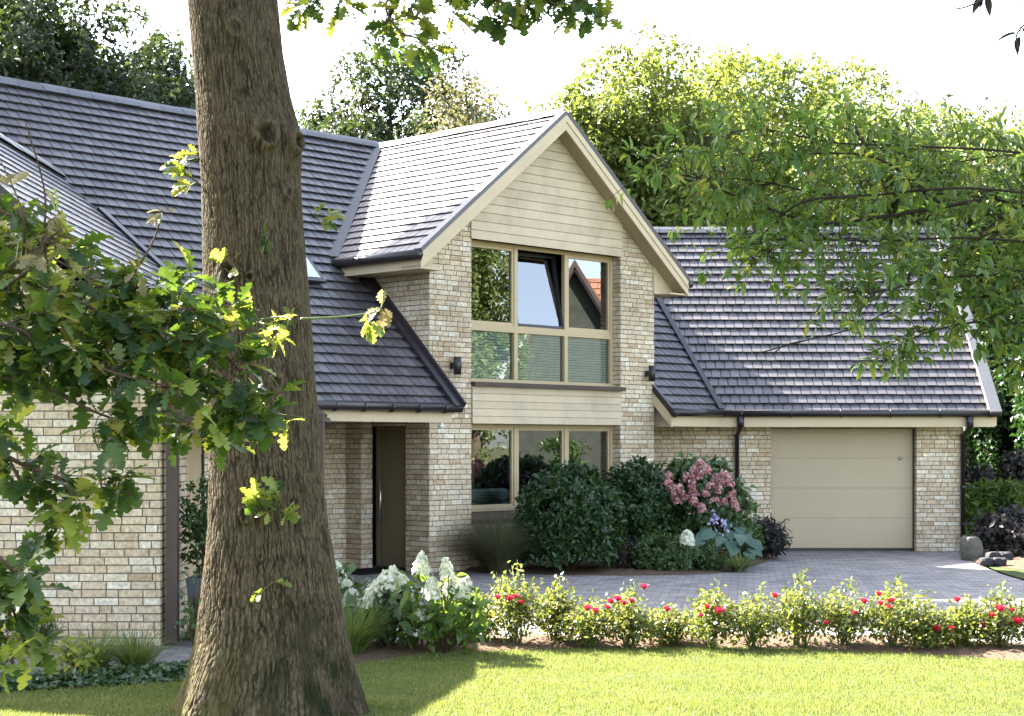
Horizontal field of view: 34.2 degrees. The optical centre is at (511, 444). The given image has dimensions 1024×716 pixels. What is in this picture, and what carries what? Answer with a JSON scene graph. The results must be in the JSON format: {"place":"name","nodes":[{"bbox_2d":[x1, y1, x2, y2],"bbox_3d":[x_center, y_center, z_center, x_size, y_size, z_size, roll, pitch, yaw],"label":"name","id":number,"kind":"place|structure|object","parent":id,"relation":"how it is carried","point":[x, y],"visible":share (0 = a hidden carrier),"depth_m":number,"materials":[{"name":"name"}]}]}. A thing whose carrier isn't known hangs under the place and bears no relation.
{"place":"outdoors","nodes":[
{"label":"outdoors","id":0,"kind":"place"},
{"bbox_2d":[45,620,173,668],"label":"ornamental grass","id":1,"kind":"object","parent":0,"point":[98,657],"depth_m":13.40,"materials":[{"name":"green plant"}]},
{"bbox_2d":[0,645,1023,715],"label":"lawn","id":2,"kind":"structure","parent":0,"point":[755,678],"depth_m":12.52,"materials":[{"name":"plant"}]},
{"bbox_2d":[0,121,392,693],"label":"oak sapling","id":3,"kind":"object","parent":2,"relation":"on","point":[186,319],"visible":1,"depth_m":6.49,"materials":[{"name":"green plant"}]},
{"bbox_2d":[160,0,622,715],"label":"oak tree","id":4,"kind":"object","parent":2,"relation":"on","point":[272,638],"visible":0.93,"depth_m":11.16,"materials":[{"name":"brown plant"}]},
{"bbox_2d":[600,0,1023,397],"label":"cherry tree","id":5,"kind":"object","parent":2,"relation":"on","point":[989,316],"visible":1,"depth_m":7.28,"materials":[{"name":"green plant"}]},
{"bbox_2d":[0,542,1023,692],"bbox_3d":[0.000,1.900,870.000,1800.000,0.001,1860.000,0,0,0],"label":"ground","id":6,"kind":"structure","parent":0,"point":[974,562],"depth_m":24.26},
{"bbox_2d":[0,0,178,104],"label":"oak tree","id":7,"kind":"object","parent":6,"relation":"on","point":[39,46],"visible":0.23,"depth_m":40.82,"materials":[{"name":"green plant"}]},
{"bbox_2d":[11,677,182,690],"bbox_3d":[-3.163,1.854,13.077,2.718,0.001,0.776,0,0,-29],"label":"planting bed","id":8,"kind":"object","parent":6,"relation":"on","point":[102,685],"visible":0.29,"depth_m":12.78,"materials":[{"name":"brown soil"}]},
{"bbox_2d":[48,632,121,679],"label":"shrub","id":9,"kind":"object","parent":8,"relation":"on","point":[75,656],"visible":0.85,"depth_m":12.94,"materials":[{"name":"green plant"}]},
{"bbox_2d":[0,658,189,692],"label":"ivy","id":10,"kind":"object","parent":8,"relation":"on","point":[164,670],"visible":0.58,"depth_m":12.88,"materials":[{"name":"green plant"}]},
{"bbox_2d":[78,623,192,668],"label":"ornamental grass","id":11,"kind":"object","parent":8,"relation":"on","point":[139,655],"depth_m":13.48,"materials":[{"name":"green plant"}]},
{"bbox_2d":[81,24,195,109],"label":"oak tree","id":12,"kind":"object","parent":6,"relation":"on","point":[185,94],"visible":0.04,"depth_m":44.86,"materials":[{"name":"green plant"}]},
{"bbox_2d":[295,8,505,141],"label":"oak tree","id":13,"kind":"object","parent":6,"relation":"on","point":[366,124],"visible":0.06,"depth_m":46.98,"materials":[{"name":"green plant"}]},
{"bbox_2d":[402,78,498,136],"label":"woodland tree","id":14,"kind":"object","parent":6,"relation":"on","point":[465,109],"depth_m":56.72,"materials":[{"name":"green plant"}]},
{"bbox_2d":[412,62,510,135],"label":"birch tree","id":15,"kind":"object","parent":6,"relation":"on","point":[461,103],"visible":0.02,"depth_m":41.52,"materials":[{"name":"green plant"}]},
{"bbox_2d":[0,76,1001,645],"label":"detached house","id":16,"kind":"structure","parent":6,"relation":"on","point":[542,306],"depth_m":25.96,"materials":[{"name":"beige brick"}]},
{"bbox_2d":[306,256,325,283],"bbox_3d":[-3.129,-2.551,24.061,0.450,0.441,0.780,0,0,44],"label":"roof window","id":17,"kind":"structure","parent":16,"relation":"in","point":[314,275],"depth_m":24.17,"materials":[{"name":"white glass"}]},
{"bbox_2d":[373,426,405,570],"bbox_3d":[-1.782,0.802,24.778,0.720,2.135,0.139,0,0,44],"label":"front door","id":18,"kind":"structure","parent":16,"relation":"in","point":[390,440],"depth_m":24.81,"materials":[{"name":"wood"}]},
{"bbox_2d":[471,439,473,504],"bbox_3d":[-1.067,0.865,27.830,0.350,1.890,0.880,0,0,44],"label":"window frame","id":19,"kind":"object","parent":16,"relation":"in","point":[472,463],"visible":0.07,"depth_m":28.01,"materials":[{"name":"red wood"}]},
{"bbox_2d":[495,467,524,492],"bbox_3d":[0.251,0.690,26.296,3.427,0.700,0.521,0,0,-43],"label":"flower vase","id":20,"kind":"object","parent":16,"relation":"in","point":[503,482],"visible":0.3,"depth_m":26.08,"materials":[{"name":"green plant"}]},
{"bbox_2d":[471,239,612,386],"bbox_3d":[0.373,-2.002,26.178,0.255,2.145,3.415,0,0,44],"label":"window","id":21,"kind":"structure","parent":16,"relation":"in","point":[517,330],"depth_m":26.25,"materials":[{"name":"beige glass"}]},
{"bbox_2d":[471,423,612,511],"bbox_3d":[0.401,0.352,26.151,0.177,1.335,3.415,0,0,44],"label":"window","id":22,"kind":"structure","parent":16,"relation":"in","point":[513,429],"depth_m":25.67,"materials":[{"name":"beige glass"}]},
{"bbox_2d":[771,428,914,550],"bbox_3d":[5.770,0.795,29.130,2.540,2.150,0.080,0,0,0],"label":"garage door","id":23,"kind":"structure","parent":16,"relation":"in","point":[838,489],"depth_m":29.12,"materials":[{"name":"beige metal"}]},
{"bbox_2d":[0,551,1023,687],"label":"drive","id":24,"kind":"structure","parent":6,"relation":"on","point":[945,576],"depth_m":22.50,"materials":[{"name":"grey stone"}]},
{"bbox_2d":[10,610,67,666],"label":"shrub","id":25,"kind":"object","parent":24,"relation":"on","point":[43,629],"visible":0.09,"depth_m":13.98,"materials":[{"name":"green plant"}]},
{"bbox_2d":[172,570,200,645],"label":"climbing plant","id":26,"kind":"object","parent":24,"relation":"on","point":[192,611],"visible":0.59,"depth_m":15.27,"materials":[{"name":"green plant"}]},
{"bbox_2d":[186,574,202,608],"bbox_3d":[-2.845,1.560,16.000,0.490,0.580,0.500,0,0,0],"label":"planter","id":27,"kind":"object","parent":24,"relation":"on","point":[191,584],"visible":0.13,"depth_m":15.76,"materials":[{"name":"grey metal"}]},
{"bbox_2d":[179,474,208,574],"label":"potted shrub","id":28,"kind":"object","parent":27,"relation":"on","point":[198,526],"visible":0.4,"depth_m":15.89,"materials":[{"name":"green plant"}]},
{"bbox_2d":[346,568,404,574],"bbox_3d":[-2.141,1.857,24.324,0.800,0.018,0.850,0,0,44],"label":"doormat","id":29,"kind":"object","parent":24,"relation":"on","point":[362,571],"visible":0.65,"depth_m":24.15,"materials":[{"name":"black fabric"}]},
{"bbox_2d":[465,549,773,574],"bbox_3d":[2.151,1.827,27.151,4.190,0.078,7.506,0,0,24],"label":"planting bed","id":30,"kind":"object","parent":24,"relation":"on","point":[584,567],"visible":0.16,"depth_m":24.34,"materials":[{"name":"brown soil"}]},
{"bbox_2d":[412,504,562,573],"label":"ornamental grass","id":31,"kind":"object","parent":30,"relation":"on","point":[493,548],"depth_m":23.94,"materials":[{"name":"green plant"}]},
{"bbox_2d":[510,456,627,570],"bbox_3d":[0.833,1.022,24.397,1.748,1.716,1.557,0,0,0],"label":"laurel shrub","id":32,"kind":"object","parent":30,"relation":"on","point":[574,511],"visible":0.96,"depth_m":23.91,"materials":[{"name":"green plant"}]},
{"bbox_2d":[598,533,656,568],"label":"barberry shrub","id":33,"kind":"object","parent":30,"relation":"on","point":[623,555],"visible":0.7,"depth_m":24.51,"materials":[{"name":"purple plant"}]},
{"bbox_2d":[604,454,682,550],"bbox_3d":[1.931,1.015,25.586,1.409,1.729,1.411,0,0,0],"label":"laurel shrub","id":34,"kind":"object","parent":30,"relation":"on","point":[649,508],"visible":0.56,"depth_m":25.23,"materials":[{"name":"green plant"}]},
{"bbox_2d":[628,533,726,570],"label":"ground cover shrub","id":35,"kind":"object","parent":30,"relation":"on","point":[672,554],"visible":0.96,"depth_m":24.39,"materials":[{"name":"green plant"}]},
{"bbox_2d":[679,529,694,570],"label":"white hydrangea","id":36,"kind":"object","parent":30,"relation":"on","point":[686,537],"visible":1,"depth_m":24.09,"materials":[{"name":"white plant"}]},
{"bbox_2d":[660,452,760,548],"bbox_3d":[2.963,0.994,25.882,1.854,1.770,1.866,0,0,0],"label":"pink hydrangea","id":37,"kind":"object","parent":30,"relation":"on","point":[708,485],"visible":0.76,"depth_m":25.55,"materials":[{"name":"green plant"}]},
{"bbox_2d":[662,509,762,559],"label":"hosta","id":38,"kind":"object","parent":30,"relation":"on","point":[755,547],"visible":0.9,"depth_m":24.95,"materials":[{"name":"green plant"}]},
{"bbox_2d":[713,553,763,571],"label":"variegated lily","id":39,"kind":"object","parent":30,"relation":"on","point":[737,564],"visible":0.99,"depth_m":24.31,"materials":[{"name":"green plant"}]},
{"bbox_2d":[720,516,773,558],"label":"shrub","id":40,"kind":"object","parent":30,"relation":"on","point":[755,536],"visible":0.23,"depth_m":26.50,"materials":[{"name":"green plant"}]},
{"bbox_2d":[740,513,793,558],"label":"spurge plant","id":41,"kind":"object","parent":30,"relation":"on","point":[778,536],"visible":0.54,"depth_m":26.82,"materials":[{"name":"purple plant"}]},
{"bbox_2d":[353,633,1023,664],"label":"planting bed","id":42,"kind":"object","parent":24,"relation":"on","point":[375,652],"visible":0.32,"depth_m":15.09,"materials":[{"name":"brown soil"}]},
{"bbox_2d":[335,560,383,619],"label":"white hydrangea","id":43,"kind":"object","parent":42,"relation":"on","point":[346,585],"visible":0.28,"depth_m":15.46,"materials":[{"name":"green plant"}]},
{"bbox_2d":[341,587,407,654],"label":"ornamental grass","id":44,"kind":"object","parent":42,"relation":"on","point":[359,633],"depth_m":14.50,"materials":[{"name":"green plant"}]},
{"bbox_2d":[343,564,428,647],"bbox_3d":[-1.117,1.484,15.085,1.001,0.792,0.813,0,0,0],"label":"white hydrangea","id":45,"kind":"object","parent":42,"relation":"on","point":[383,586],"visible":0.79,"depth_m":14.93,"materials":[{"name":"green plant"}]},
{"bbox_2d":[390,550,492,653],"bbox_3d":[-0.590,1.403,14.763,0.845,0.954,0.744,0,0,27],"label":"white hydrangea","id":46,"kind":"object","parent":42,"relation":"on","point":[441,617],"visible":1,"depth_m":14.63,"materials":[{"name":"green plant"}]},
{"bbox_2d":[452,592,512,643],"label":"rose bush","id":47,"kind":"object","parent":42,"relation":"on","point":[493,624],"visible":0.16,"depth_m":15.45,"materials":[{"name":"green plant"}]},
{"bbox_2d":[479,560,552,643],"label":"rose bush","id":48,"kind":"object","parent":42,"relation":"on","point":[509,603],"visible":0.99,"depth_m":15.24,"materials":[{"name":"green plant"}]},
{"bbox_2d":[524,572,604,641],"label":"rose bush","id":49,"kind":"object","parent":42,"relation":"on","point":[558,607],"visible":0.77,"depth_m":15.45,"materials":[{"name":"green plant"}]},
{"bbox_2d":[550,596,642,647],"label":"rose bush","id":50,"kind":"object","parent":42,"relation":"on","point":[586,630],"visible":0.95,"depth_m":15.12,"materials":[{"name":"green plant"}]},
{"bbox_2d":[570,579,671,648],"bbox_3d":[0.986,1.558,15.199,0.922,0.631,0.805,0,0,0],"label":"rose bush","id":51,"kind":"object","parent":42,"relation":"on","point":[630,621],"visible":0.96,"depth_m":15.10,"materials":[{"name":"green plant"}]},
{"bbox_2d":[639,602,699,644],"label":"rose bush","id":52,"kind":"object","parent":42,"relation":"on","point":[672,618],"visible":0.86,"depth_m":15.30,"materials":[{"name":"green plant"}]},
{"bbox_2d":[668,577,756,648],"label":"rose bush","id":53,"kind":"object","parent":42,"relation":"on","point":[707,622],"visible":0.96,"depth_m":15.02,"materials":[{"name":"green plant"}]},
{"bbox_2d":[711,582,805,649],"bbox_3d":[2.222,1.563,15.061,0.860,0.622,0.905,0,0,0],"label":"rose bush","id":54,"kind":"object","parent":42,"relation":"on","point":[759,623],"visible":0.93,"depth_m":15.03,"materials":[{"name":"green plant"}]},
{"bbox_2d":[765,567,835,649],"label":"rose bush","id":55,"kind":"object","parent":42,"relation":"on","point":[806,609],"visible":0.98,"depth_m":15.12,"materials":[{"name":"green plant"}]},
{"bbox_2d":[803,575,885,645],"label":"rose bush","id":56,"kind":"object","parent":42,"relation":"on","point":[843,622],"visible":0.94,"depth_m":15.12,"materials":[{"name":"green plant"}]},
{"bbox_2d":[850,575,956,646],"bbox_3d":[3.533,1.526,15.117,1.032,0.694,0.899,0,0,0],"label":"rose bush","id":57,"kind":"object","parent":42,"relation":"on","point":[886,609],"visible":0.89,"depth_m":15.01,"materials":[{"name":"green plant"}]},
{"bbox_2d":[889,598,974,651],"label":"rose bush","id":58,"kind":"object","parent":42,"relation":"on","point":[934,637],"visible":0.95,"depth_m":14.91,"materials":[{"name":"green plant"}]},
{"bbox_2d":[934,594,1002,647],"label":"rose bush","id":59,"kind":"object","parent":42,"relation":"on","point":[965,615],"visible":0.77,"depth_m":14.98,"materials":[{"name":"green plant"}]},
{"bbox_2d":[963,580,1023,647],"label":"rose bush","id":60,"kind":"object","parent":42,"relation":"on","point":[1000,621],"visible":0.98,"depth_m":14.92,"materials":[{"name":"green plant"}]},
{"bbox_2d":[1008,600,1023,645],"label":"rose bush","id":61,"kind":"object","parent":42,"relation":"on","point":[1018,601],"visible":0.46,"depth_m":14.96,"materials":[{"name":"green plant"}]},
{"bbox_2d":[523,68,653,220],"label":"ash tree","id":62,"kind":"object","parent":6,"relation":"on","point":[576,102],"visible":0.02,"depth_m":42.48,"materials":[{"name":"green plant"}]},
{"bbox_2d":[527,15,789,227],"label":"ash tree","id":63,"kind":"object","parent":6,"relation":"on","point":[640,114],"visible":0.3,"depth_m":42.56,"materials":[{"name":"green plant"}]},
{"bbox_2d":[638,41,904,215],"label":"ash tree","id":64,"kind":"object","parent":6,"relation":"on","point":[814,95],"visible":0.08,"depth_m":48.46,"materials":[{"name":"green plant"}]},
{"bbox_2d":[745,76,967,286],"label":"ash tree","id":65,"kind":"object","parent":6,"relation":"on","point":[863,183],"visible":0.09,"depth_m":43.61,"materials":[{"name":"green plant"}]},
{"bbox_2d":[903,90,946,137],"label":"oak tree","id":66,"kind":"object","parent":6,"relation":"on","point":[915,100],"depth_m":62.58,"materials":[{"name":"green plant"}]},
{"bbox_2d":[890,102,1015,148],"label":"woodland tree","id":67,"kind":"object","parent":6,"relation":"on","point":[935,107],"depth_m":56.27,"materials":[{"name":"green plant"}]},
{"bbox_2d":[889,96,1023,313],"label":"ash tree","id":68,"kind":"object","parent":6,"relation":"on","point":[944,121],"visible":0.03,"depth_m":47.34,"materials":[{"name":"green plant"}]},
{"bbox_2d":[928,113,1023,326],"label":"ash tree","id":69,"kind":"object","parent":6,"relation":"on","point":[980,180],"visible":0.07,"depth_m":42.81,"materials":[{"name":"green plant"}]},
{"bbox_2d":[965,440,993,484],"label":"yew tree","id":70,"kind":"object","parent":6,"relation":"on","point":[968,467],"visible":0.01,"depth_m":41.22,"materials":[{"name":"green plant"}]},
{"bbox_2d":[963,296,1023,478],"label":"yew tree","id":71,"kind":"object","parent":6,"relation":"on","point":[988,444],"visible":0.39,"depth_m":34.97,"materials":[{"name":"green plant"}]},
{"bbox_2d":[965,448,1023,488],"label":"purple shrub","id":72,"kind":"object","parent":6,"relation":"on","point":[1016,459],"visible":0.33,"depth_m":31.83,"materials":[{"name":"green plant"}]},
{"bbox_2d":[1009,336,1023,452],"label":"yew tree","id":73,"kind":"object","parent":6,"relation":"on","point":[1019,410],"visible":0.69,"depth_m":33.23,"materials":[{"name":"green plant"}]},
{"bbox_2d":[28,0,1023,152],"label":"sky","id":74,"kind":"structure","parent":0,"point":[935,48],"materials":[{"name":"white"}]},
{"bbox_2d":[978,557,993,565],"bbox_3d":[7.230,1.792,25.368,0.208,0.128,0.192,0,0,0],"label":"slate stone","id":75,"kind":"object","parent":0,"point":[985,561],"visible":1,"depth_m":25.28,"materials":[{"name":"grey stone"}]},
{"bbox_2d":[987,566,1023,578],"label":"lawn","id":76,"kind":"structure","parent":0,"point":[1018,573],"depth_m":24.34,"materials":[{"name":"plant"}]},
{"bbox_2d":[971,544,1023,569],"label":"planting bed","id":77,"kind":"object","parent":76,"relation":"on","point":[1017,562],"visible":0.16,"depth_m":25.97,"materials":[{"name":"brown soil"}]},
{"bbox_2d":[960,536,982,561],"bbox_3d":[7.404,1.708,26.867,0.320,0.432,0.352,0,0,0],"label":"boulder","id":78,"kind":"object","parent":77,"relation":"on","point":[971,547],"visible":0.84,"depth_m":26.71,"materials":[{"name":"stone"}]},
{"bbox_2d":[965,519,1001,546],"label":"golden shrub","id":79,"kind":"object","parent":77,"relation":"on","point":[966,530],"visible":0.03,"depth_m":29.61,"materials":[{"name":"green plant"}]},
{"bbox_2d":[985,551,999,557],"bbox_3d":[7.595,1.780,26.290,0.208,0.160,0.192,0,0,0],"label":"slate stone","id":80,"kind":"object","parent":77,"relation":"on","point":[991,554],"visible":0.61,"depth_m":26.21,"materials":[{"name":"grey stone"}]},
{"bbox_2d":[962,504,1023,554],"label":"purple shrub","id":81,"kind":"object","parent":77,"relation":"on","point":[1007,523],"visible":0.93,"depth_m":27.09,"materials":[{"name":"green plant"}]},
{"bbox_2d":[965,476,1023,540],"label":"fern shrub","id":82,"kind":"object","parent":77,"relation":"on","point":[989,496],"visible":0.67,"depth_m":30.07,"materials":[{"name":"green plant"}]},
{"bbox_2d":[993,557,1006,565],"bbox_3d":[7.425,1.792,25.368,0.208,0.128,0.192,0,0,0],"label":"slate stone","id":83,"kind":"object","parent":77,"relation":"on","point":[1000,561],"visible":1,"depth_m":25.28,"materials":[{"name":"grey stone"}]},
{"bbox_2d":[999,551,1012,559],"bbox_3d":[7.796,1.780,26.290,0.208,0.160,0.192,0,0,0],"label":"slate stone","id":84,"kind":"object","parent":77,"relation":"on","point":[1008,555],"visible":0.62,"depth_m":26.20,"materials":[{"name":"grey stone"}]},
{"bbox_2d":[995,480,1023,517],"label":"green shrub","id":85,"kind":"object","parent":77,"relation":"on","point":[1022,482],"visible":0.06,"depth_m":31.02,"materials":[{"name":"green plant"}]}
]}

